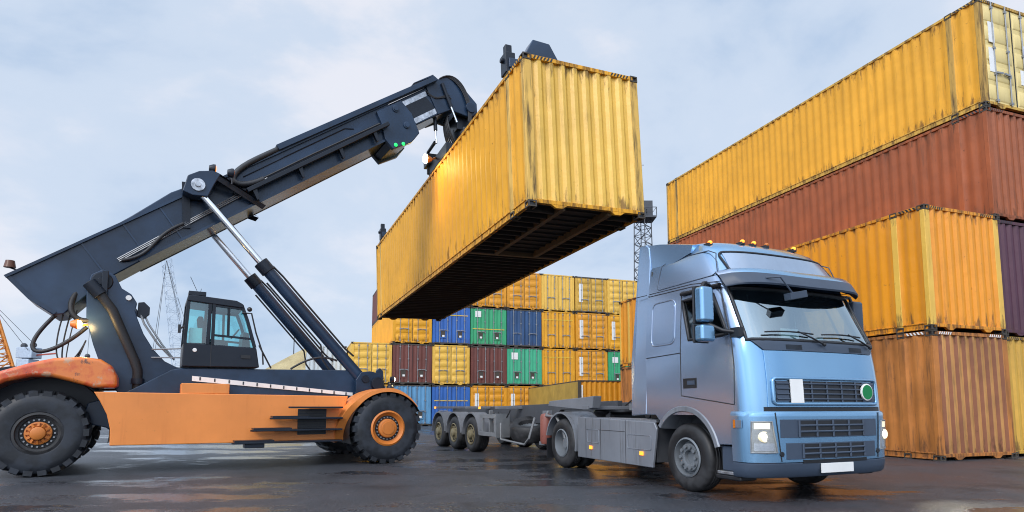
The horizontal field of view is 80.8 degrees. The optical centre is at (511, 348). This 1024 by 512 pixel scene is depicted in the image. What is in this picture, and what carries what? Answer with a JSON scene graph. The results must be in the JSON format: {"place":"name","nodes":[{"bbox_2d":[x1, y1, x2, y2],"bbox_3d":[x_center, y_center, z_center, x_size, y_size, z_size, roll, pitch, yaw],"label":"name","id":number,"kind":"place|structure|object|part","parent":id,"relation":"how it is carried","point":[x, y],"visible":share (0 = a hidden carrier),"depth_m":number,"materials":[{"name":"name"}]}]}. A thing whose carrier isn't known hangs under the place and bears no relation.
{"place":"outdoors","nodes":[
{"label":"outdoors","id":0,"kind":"place"},
{"bbox_2d":[0,425,1023,511],"bbox_3d":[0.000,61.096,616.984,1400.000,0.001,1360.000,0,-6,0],"label":"ground","id":1,"kind":"structure","parent":0,"point":[427,474],"depth_m":9.08,"materials":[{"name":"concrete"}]},
{"bbox_2d":[0,310,35,367],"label":"orange crane","id":2,"kind":"object","parent":1,"relation":"on","point":[5,345],"visible":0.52,"depth_m":70.39,"materials":[{"name":"orange metal"}]},
{"bbox_2d":[16,343,55,365],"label":"pedestal crane","id":3,"kind":"object","parent":1,"relation":"on","point":[25,355],"visible":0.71,"depth_m":70.51,"materials":[{"name":"white metal"}]},
{"bbox_2d":[153,258,188,366],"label":"harbour crane","id":4,"kind":"object","parent":1,"relation":"on","point":[172,287],"visible":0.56,"depth_m":70.92,"materials":[{"name":"grey metal"}]},
{"bbox_2d":[0,40,556,476],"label":"reach stacker","id":5,"kind":"object","parent":1,"relation":"on","point":[56,414],"visible":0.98,"depth_m":12.08,"materials":[{"name":"grey paint"}]},
{"bbox_2d":[376,51,645,320],"bbox_3d":[-1.356,-3.263,17.589,2.510,2.900,13.730,0,-6,-24],"label":"shipping container","id":6,"kind":"object","parent":5,"relation":"hanging from","point":[538,167],"visible":1,"depth_m":12.11,"materials":[{"name":"yellow metal"}]},
{"bbox_2d":[266,349,306,369],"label":"sand heap","id":7,"kind":"object","parent":1,"relation":"on","point":[288,363],"visible":0.13,"depth_m":59.02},
{"bbox_2d":[393,385,430,425],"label":"shipping container","id":8,"kind":"object","parent":1,"relation":"on","point":[420,395],"visible":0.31,"depth_m":37.57,"materials":[{"name":"blue metal"}]},
{"bbox_2d":[395,385,410,396],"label":"door","id":9,"kind":"structure","parent":8,"relation":"in","point":[406,389],"depth_m":37.31,"materials":[{"name":"blue paint"}]},
{"bbox_2d":[391,343,431,384],"bbox_3d":[-8.245,1.518,43.262,2.450,2.560,12.245,2,-6,-19],"label":"shipping container","id":10,"kind":"object","parent":8,"relation":"on","point":[411,364],"visible":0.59,"depth_m":37.59,"materials":[{"name":"brown metal"}]},
{"bbox_2d":[372,318,431,343],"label":"shipping container","id":11,"kind":"object","parent":10,"relation":"on","point":[403,331],"visible":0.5,"depth_m":38.04,"materials":[{"name":"yellow metal"}]},
{"bbox_2d":[372,290,377,325],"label":"shipping container","id":12,"kind":"object","parent":11,"relation":"on","point":[374,312],"visible":0.1,"depth_m":47.73,"materials":[{"name":"red metal"}]},
{"bbox_2d":[396,318,411,340],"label":"door","id":13,"kind":"structure","parent":11,"relation":"in","point":[403,326],"depth_m":37.67,"materials":[{"name":"yellow paint"}]},
{"bbox_2d":[413,319,428,341],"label":"door","id":14,"kind":"structure","parent":11,"relation":"in","point":[420,327],"depth_m":38.02,"materials":[{"name":"yellow paint"}]},
{"bbox_2d":[395,344,411,381],"bbox_3d":[-6.751,0.907,37.393,1.088,2.380,0.120,2,-6,-19],"label":"door","id":15,"kind":"structure","parent":10,"relation":"in","point":[403,360],"depth_m":37.40,"materials":[{"name":"red paint"}]},
{"bbox_2d":[412,345,428,382],"bbox_3d":[-5.708,0.943,37.757,1.088,2.380,0.120,2,-6,-19],"label":"door","id":16,"kind":"structure","parent":10,"relation":"in","point":[420,364],"depth_m":37.75,"materials":[{"name":"red paint"}]},
{"bbox_2d":[412,386,427,423],"bbox_3d":[-5.727,3.502,37.524,1.088,2.380,0.120,2,-6,-19],"label":"door","id":17,"kind":"structure","parent":8,"relation":"in","point":[419,393],"depth_m":37.57,"materials":[{"name":"blue paint"}]},
{"bbox_2d":[431,385,469,425],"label":"shipping container","id":18,"kind":"object","parent":1,"relation":"on","point":[450,395],"visible":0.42,"depth_m":38.12,"materials":[{"name":"blue metal"}]},
{"bbox_2d":[435,386,450,412],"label":"door","id":19,"kind":"structure","parent":18,"relation":"in","point":[441,393],"depth_m":38.00,"materials":[{"name":"blue paint"}]},
{"bbox_2d":[431,344,469,385],"bbox_3d":[-5.914,1.602,44.136,2.450,2.560,12.245,2,-6,-19],"label":"shipping container","id":20,"kind":"object","parent":18,"relation":"on","point":[450,364],"visible":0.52,"depth_m":38.45,"materials":[{"name":"yellow metal"}]},
{"bbox_2d":[435,345,450,382],"bbox_3d":[-4.421,0.992,38.266,1.088,2.380,0.120,2,-6,-19],"label":"door","id":21,"kind":"structure","parent":20,"relation":"in","point":[442,353],"depth_m":38.27,"materials":[{"name":"yellow paint"}]},
{"bbox_2d":[432,306,469,345],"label":"shipping container","id":22,"kind":"object","parent":20,"relation":"on","point":[453,329],"visible":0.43,"depth_m":38.74,"materials":[{"name":"blue metal"}]},
{"bbox_2d":[435,316,450,342],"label":"door","id":23,"kind":"structure","parent":22,"relation":"in","point":[443,327],"depth_m":38.49,"materials":[{"name":"blue paint"}]},
{"bbox_2d":[451,308,466,342],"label":"door","id":24,"kind":"structure","parent":22,"relation":"in","point":[459,323],"depth_m":38.86,"materials":[{"name":"blue paint"}]},
{"bbox_2d":[451,346,466,382],"bbox_3d":[-3.372,1.028,38.634,1.088,2.380,0.120,2,-6,-19],"label":"door","id":25,"kind":"structure","parent":20,"relation":"in","point":[458,354],"depth_m":38.62,"materials":[{"name":"yellow paint"}]},
{"bbox_2d":[451,386,466,411],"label":"door","id":26,"kind":"structure","parent":18,"relation":"in","point":[457,393],"depth_m":38.36,"materials":[{"name":"blue paint"}]},
{"bbox_2d":[470,385,506,405],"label":"shipping container","id":27,"kind":"object","parent":1,"relation":"on","point":[488,395],"visible":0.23,"depth_m":38.99,"materials":[{"name":"metal"}]},
{"bbox_2d":[473,386,488,405],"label":"door","id":28,"kind":"structure","parent":27,"relation":"in","point":[483,392],"depth_m":38.85,"materials":[{"name":"orange paint"}]},
{"bbox_2d":[465,346,506,385],"bbox_3d":[-3.482,1.675,44.881,2.450,2.560,12.245,2,-6,-19],"label":"shipping container","id":29,"kind":"object","parent":27,"relation":"on","point":[488,365],"visible":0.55,"depth_m":39.19,"materials":[{"name":"brown metal"}]},
{"bbox_2d":[474,347,488,382],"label":"door","id":30,"kind":"structure","parent":29,"relation":"in","point":[481,355],"depth_m":39.02,"materials":[{"name":"red paint"}]},
{"bbox_2d":[470,307,505,346],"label":"shipping container","id":31,"kind":"object","parent":29,"relation":"on","point":[487,326],"visible":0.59,"depth_m":39.55,"materials":[{"name":"green metal"}]},
{"bbox_2d":[473,308,488,343],"bbox_3d":[-2.060,-1.483,39.365,1.088,2.380,0.120,2,-6,-19],"label":"door","id":32,"kind":"structure","parent":31,"relation":"in","point":[480,336],"depth_m":39.36,"materials":[{"name":"green paint"}]},
{"bbox_2d":[470,288,505,308],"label":"shipping container","id":33,"kind":"object","parent":31,"relation":"on","point":[497,299],"visible":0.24,"depth_m":39.86,"materials":[{"name":"yellow metal"}]},
{"bbox_2d":[474,296,488,304],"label":"door","id":34,"kind":"structure","parent":33,"relation":"in","point":[485,301],"depth_m":39.56,"materials":[{"name":"orange paint"}]},
{"bbox_2d":[489,289,503,305],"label":"door","id":35,"kind":"structure","parent":33,"relation":"in","point":[496,299],"depth_m":39.89,"materials":[{"name":"orange paint"}]},
{"bbox_2d":[489,309,503,344],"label":"door","id":36,"kind":"structure","parent":31,"relation":"in","point":[496,317],"depth_m":39.72,"materials":[{"name":"green paint"}]},
{"bbox_2d":[489,347,504,382],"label":"door","id":37,"kind":"structure","parent":29,"relation":"in","point":[496,355],"depth_m":39.35,"materials":[{"name":"red paint"}]},
{"bbox_2d":[489,387,503,405],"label":"door","id":38,"kind":"structure","parent":27,"relation":"in","point":[496,394],"depth_m":39.17,"materials":[{"name":"orange paint"}]},
{"bbox_2d":[507,386,537,405],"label":"shipping container","id":39,"kind":"object","parent":1,"relation":"on","point":[517,395],"visible":0.16,"depth_m":39.72,"materials":[{"name":"metal"}]},
{"bbox_2d":[509,387,523,405],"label":"door","id":40,"kind":"structure","parent":39,"relation":"in","point":[519,392],"depth_m":39.71,"materials":[{"name":"orange paint"}]},
{"bbox_2d":[507,347,541,385],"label":"shipping container","id":41,"kind":"object","parent":39,"relation":"on","point":[524,366],"visible":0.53,"depth_m":40.03,"materials":[{"name":"green metal"}]},
{"bbox_2d":[510,348,523,383],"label":"door","id":42,"kind":"structure","parent":41,"relation":"in","point":[516,365],"depth_m":39.84,"materials":[{"name":"teal paint"}]},
{"bbox_2d":[506,309,540,347],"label":"shipping container","id":43,"kind":"object","parent":41,"relation":"on","point":[523,328],"visible":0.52,"depth_m":40.34,"materials":[{"name":"blue metal"}]},
{"bbox_2d":[509,310,523,344],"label":"door","id":44,"kind":"structure","parent":43,"relation":"in","point":[516,317],"depth_m":40.17,"materials":[{"name":"blue paint"}]},
{"bbox_2d":[506,273,540,310],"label":"shipping container","id":45,"kind":"object","parent":43,"relation":"on","point":[524,294],"visible":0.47,"depth_m":40.66,"materials":[{"name":"metal"}]},
{"bbox_2d":[510,279,523,306],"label":"door","id":46,"kind":"structure","parent":45,"relation":"in","point":[516,289],"depth_m":40.43,"materials":[{"name":"orange paint"}]},
{"bbox_2d":[524,274,538,307],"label":"door","id":47,"kind":"structure","parent":45,"relation":"in","point":[531,283],"depth_m":40.79,"materials":[{"name":"orange paint"}]},
{"bbox_2d":[524,311,538,345],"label":"door","id":48,"kind":"structure","parent":43,"relation":"in","point":[531,319],"depth_m":40.52,"materials":[{"name":"blue paint"}]},
{"bbox_2d":[525,348,538,383],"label":"door","id":49,"kind":"structure","parent":41,"relation":"in","point":[531,355],"depth_m":40.20,"materials":[{"name":"teal paint"}]},
{"bbox_2d":[524,388,527,404],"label":"door","id":50,"kind":"structure","parent":39,"relation":"in","point":[525,389],"depth_m":39.92,"materials":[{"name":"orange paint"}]},
{"bbox_2d":[432,396,631,451],"bbox_3d":[0.582,1.978,15.307,2.560,1.379,8.798,3,-6,-26],"label":"container trailer","id":51,"kind":"object","parent":1,"relation":"on","point":[473,428],"visible":0.91,"depth_m":14.69,"materials":[{"name":"metal"}]},
{"bbox_2d":[528,380,620,404],"bbox_3d":[3.285,3.236,33.648,2.457,2.420,11.462,1,-6,-10],"label":"shipping container","id":52,"kind":"object","parent":1,"relation":"on","point":[607,390],"visible":0.41,"depth_m":28.38,"materials":[{"name":"yellow metal"}]},
{"bbox_2d":[575,349,607,380],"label":"shipping container","id":53,"kind":"object","parent":1,"relation":"on","point":[591,364],"visible":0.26,"depth_m":41.74,"materials":[{"name":"yellow metal"}]},
{"bbox_2d":[578,350,591,379],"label":"door","id":54,"kind":"structure","parent":53,"relation":"in","point":[587,368],"depth_m":41.61,"materials":[{"name":"orange paint"}]},
{"bbox_2d":[574,312,607,350],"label":"shipping container","id":55,"kind":"object","parent":53,"relation":"on","point":[591,331],"visible":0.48,"depth_m":41.90,"materials":[{"name":"metal"}]},
{"bbox_2d":[578,314,591,347],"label":"door","id":56,"kind":"structure","parent":55,"relation":"in","point":[586,341],"depth_m":41.76,"materials":[{"name":"orange paint"}]},
{"bbox_2d":[574,276,606,313],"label":"shipping container","id":57,"kind":"object","parent":55,"relation":"on","point":[590,294],"visible":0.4,"depth_m":42.23,"materials":[{"name":"metal"}]},
{"bbox_2d":[578,278,590,310],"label":"door","id":58,"kind":"structure","parent":57,"relation":"in","point":[585,305],"depth_m":42.09,"materials":[{"name":"paint"}]},
{"bbox_2d":[591,278,604,311],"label":"door","id":59,"kind":"structure","parent":57,"relation":"in","point":[597,285],"depth_m":42.41,"materials":[{"name":"paint"}]},
{"bbox_2d":[592,315,604,347],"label":"door","id":60,"kind":"structure","parent":55,"relation":"in","point":[598,321],"depth_m":42.08,"materials":[{"name":"orange paint"}]},
{"bbox_2d":[592,351,604,379],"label":"door","id":61,"kind":"structure","parent":53,"relation":"in","point":[598,358],"depth_m":41.93,"materials":[{"name":"orange paint"}]},
{"bbox_2d":[607,350,629,380],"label":"shipping container","id":62,"kind":"object","parent":1,"relation":"on","point":[613,361],"visible":0.12,"depth_m":42.23,"materials":[{"name":"green metal"}]},
{"bbox_2d":[607,314,619,350],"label":"shipping container","id":63,"kind":"object","parent":62,"relation":"on","point":[613,323],"visible":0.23,"depth_m":42.48,"materials":[{"name":"yellow metal"}]},
{"bbox_2d":[610,316,619,348],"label":"door","id":64,"kind":"structure","parent":63,"relation":"in","point":[615,343],"depth_m":42.53,"materials":[{"name":"yellow paint"}]},
{"bbox_2d":[607,278,636,314],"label":"shipping container","id":65,"kind":"object","parent":63,"relation":"on","point":[618,290],"visible":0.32,"depth_m":42.91,"materials":[{"name":"yellow metal"}]},
{"bbox_2d":[609,280,621,312],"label":"door","id":66,"kind":"structure","parent":65,"relation":"in","point":[615,286],"depth_m":42.81,"materials":[{"name":"yellow paint"}]},
{"bbox_2d":[623,281,634,300],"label":"door","id":67,"kind":"structure","parent":65,"relation":"in","point":[628,287],"depth_m":43.22,"materials":[{"name":"yellow paint"}]},
{"bbox_2d":[611,352,621,380],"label":"door","id":68,"kind":"structure","parent":62,"relation":"in","point":[615,367],"depth_m":42.26,"materials":[{"name":"green paint"}]},
{"bbox_2d":[546,239,887,491],"bbox_3d":[2.815,0.298,10.581,3.090,3.810,6.213,2,-6,-23],"label":"lorry tractor","id":69,"kind":"object","parent":1,"relation":"on","point":[752,361],"visible":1,"depth_m":8.19,"materials":[{"name":"blue paint"}]},
{"bbox_3d":[2.630,-0.436,8.246,0.088,0.632,0.957,2,-6,-23],"label":"side window","id":70,"kind":"part","parent":69,"relation":"part of","materials":[{"name":"black glass"}]},
{"bbox_3d":[4.856,-0.342,9.214,0.088,0.632,0.957,2,-6,-23],"label":"side window","id":71,"kind":"part","parent":69,"relation":"part of","materials":[{"name":"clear glass"}]},
{"bbox_2d":[620,330,1016,460],"bbox_3d":[8.226,1.687,20.113,2.510,2.888,13.730,2,-6,-20],"label":"shipping container","id":72,"kind":"object","parent":1,"relation":"on","point":[943,395],"visible":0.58,"depth_m":13.79,"materials":[{"name":"orange metal"}]},
{"bbox_2d":[619,204,1006,366],"bbox_3d":[8.226,-1.199,20.393,2.510,2.888,13.730,2,-6,-20],"label":"shipping container","id":73,"kind":"object","parent":72,"relation":"on","point":[922,267],"visible":0.54,"depth_m":14.21,"materials":[{"name":"yellow metal"}]},
{"bbox_2d":[1007,336,1023,456],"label":"shipping container","id":74,"kind":"object","parent":1,"relation":"on","point":[1015,346],"visible":0.06,"depth_m":14.51,"materials":[{"name":"metal"}]},
{"bbox_2d":[997,219,1023,336],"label":"shipping container","id":75,"kind":"object","parent":74,"relation":"on","point":[1011,240],"visible":0.06,"depth_m":14.84,"materials":[{"name":"metal"}]},
{"bbox_2d":[670,105,1023,249],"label":"shipping container","id":76,"kind":"object","parent":75,"relation":"on","point":[973,161],"visible":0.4,"depth_m":16.92,"materials":[{"name":"brown metal"}]},
{"bbox_2d":[666,0,1023,243],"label":"shipping container","id":77,"kind":"object","parent":76,"relation":"on","point":[967,58],"visible":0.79,"depth_m":18.15,"materials":[{"name":"yellow metal"}]},
{"bbox_2d":[982,2,1016,106],"bbox_3d":[12.502,-7.549,15.431,1.118,2.708,0.120,2,-6,-20],"label":"door","id":78,"kind":"structure","parent":77,"relation":"in","point":[1001,82],"depth_m":15.43,"materials":[{"name":"beige paint"}]},
{"bbox_2d":[1010,12,1023,108],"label":"door","id":79,"kind":"structure","parent":77,"relation":"in","point":[1017,21],"depth_m":15.72,"materials":[{"name":"beige paint"}]},
{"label":"shipping container","id":80,"kind":"object","parent":1,"relation":"on","visible":0},
{"bbox_2d":[347,342,391,384],"bbox_3d":[-10.577,1.441,42.476,2.450,2.560,12.245,2,-6,-19],"label":"shipping container","id":81,"kind":"object","parent":80,"relation":"on","point":[371,356],"visible":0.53,"depth_m":36.87,"materials":[{"name":"yellow metal"}]},
{"bbox_2d":[354,343,371,371],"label":"door","id":82,"kind":"structure","parent":81,"relation":"in","point":[362,352],"depth_m":36.65,"materials":[{"name":"yellow paint"}]},
{"bbox_2d":[372,343,388,381],"bbox_3d":[-8.064,0.865,36.960,1.088,2.380,0.120,2,-6,-19],"label":"door","id":83,"kind":"structure","parent":81,"relation":"in","point":[380,352],"depth_m":36.99,"materials":[{"name":"yellow paint"}]},
{"bbox_2d":[0,0,1023,391],"label":"sky","id":84,"kind":"structure","parent":0,"point":[107,107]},
{"bbox_2d":[542,348,574,385],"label":"shipping container","id":85,"kind":"object","parent":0,"point":[558,365],"visible":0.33,"depth_m":40.95,"materials":[{"name":"yellow metal"}]},
{"bbox_2d":[544,350,557,383],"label":"door","id":86,"kind":"structure","parent":85,"relation":"in","point":[550,364],"depth_m":40.77,"materials":[{"name":"yellow paint"}]},
{"bbox_2d":[541,311,574,349],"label":"shipping container","id":87,"kind":"object","parent":85,"relation":"on","point":[557,330],"visible":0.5,"depth_m":41.19,"materials":[{"name":"metal"}]},
{"bbox_2d":[544,312,557,346],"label":"door","id":88,"kind":"structure","parent":87,"relation":"in","point":[550,326],"depth_m":41.02,"materials":[{"name":"yellow paint"}]},
{"bbox_2d":[541,273,573,312],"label":"shipping container","id":89,"kind":"object","parent":87,"relation":"on","point":[557,293],"visible":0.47,"depth_m":41.42,"materials":[{"name":"yellow metal"}]},
{"bbox_2d":[544,275,557,308],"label":"door","id":90,"kind":"structure","parent":89,"relation":"in","point":[550,282],"depth_m":41.25,"materials":[{"name":"yellow paint"}]},
{"bbox_2d":[558,276,571,309],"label":"door","id":91,"kind":"structure","parent":89,"relation":"in","point":[564,283],"depth_m":41.60,"materials":[{"name":"yellow paint"}]},
{"bbox_2d":[558,313,571,346],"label":"door","id":92,"kind":"structure","parent":87,"relation":"in","point":[564,327],"depth_m":41.36,"materials":[{"name":"yellow paint"}]},
{"bbox_2d":[558,350,572,382],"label":"door","id":93,"kind":"structure","parent":85,"relation":"in","point":[565,364],"depth_m":41.13,"materials":[{"name":"yellow paint"}]},
{"bbox_2d":[634,200,656,280],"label":"lattice tower","id":94,"kind":"structure","parent":0,"point":[650,217],"depth_m":71.36,"materials":[{"name":"grey metal"}]},
{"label":"shipping container","id":95,"kind":"object","parent":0,"visible":0},
{"bbox_2d":[305,345,346,369],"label":"shipping container","id":96,"kind":"object","parent":95,"relation":"on","point":[314,365],"visible":0.19,"depth_m":38.87,"materials":[{"name":"white metal"}]},
{"bbox_2d":[309,347,326,369],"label":"door","id":97,"kind":"structure","parent":96,"relation":"in","point":[313,365],"depth_m":38.58,"materials":[{"name":"grey paint"}]},
{"bbox_2d":[327,348,343,369],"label":"door","id":98,"kind":"structure","parent":96,"relation":"in","point":[336,365],"depth_m":38.97,"materials":[{"name":"grey paint"}]}
]}

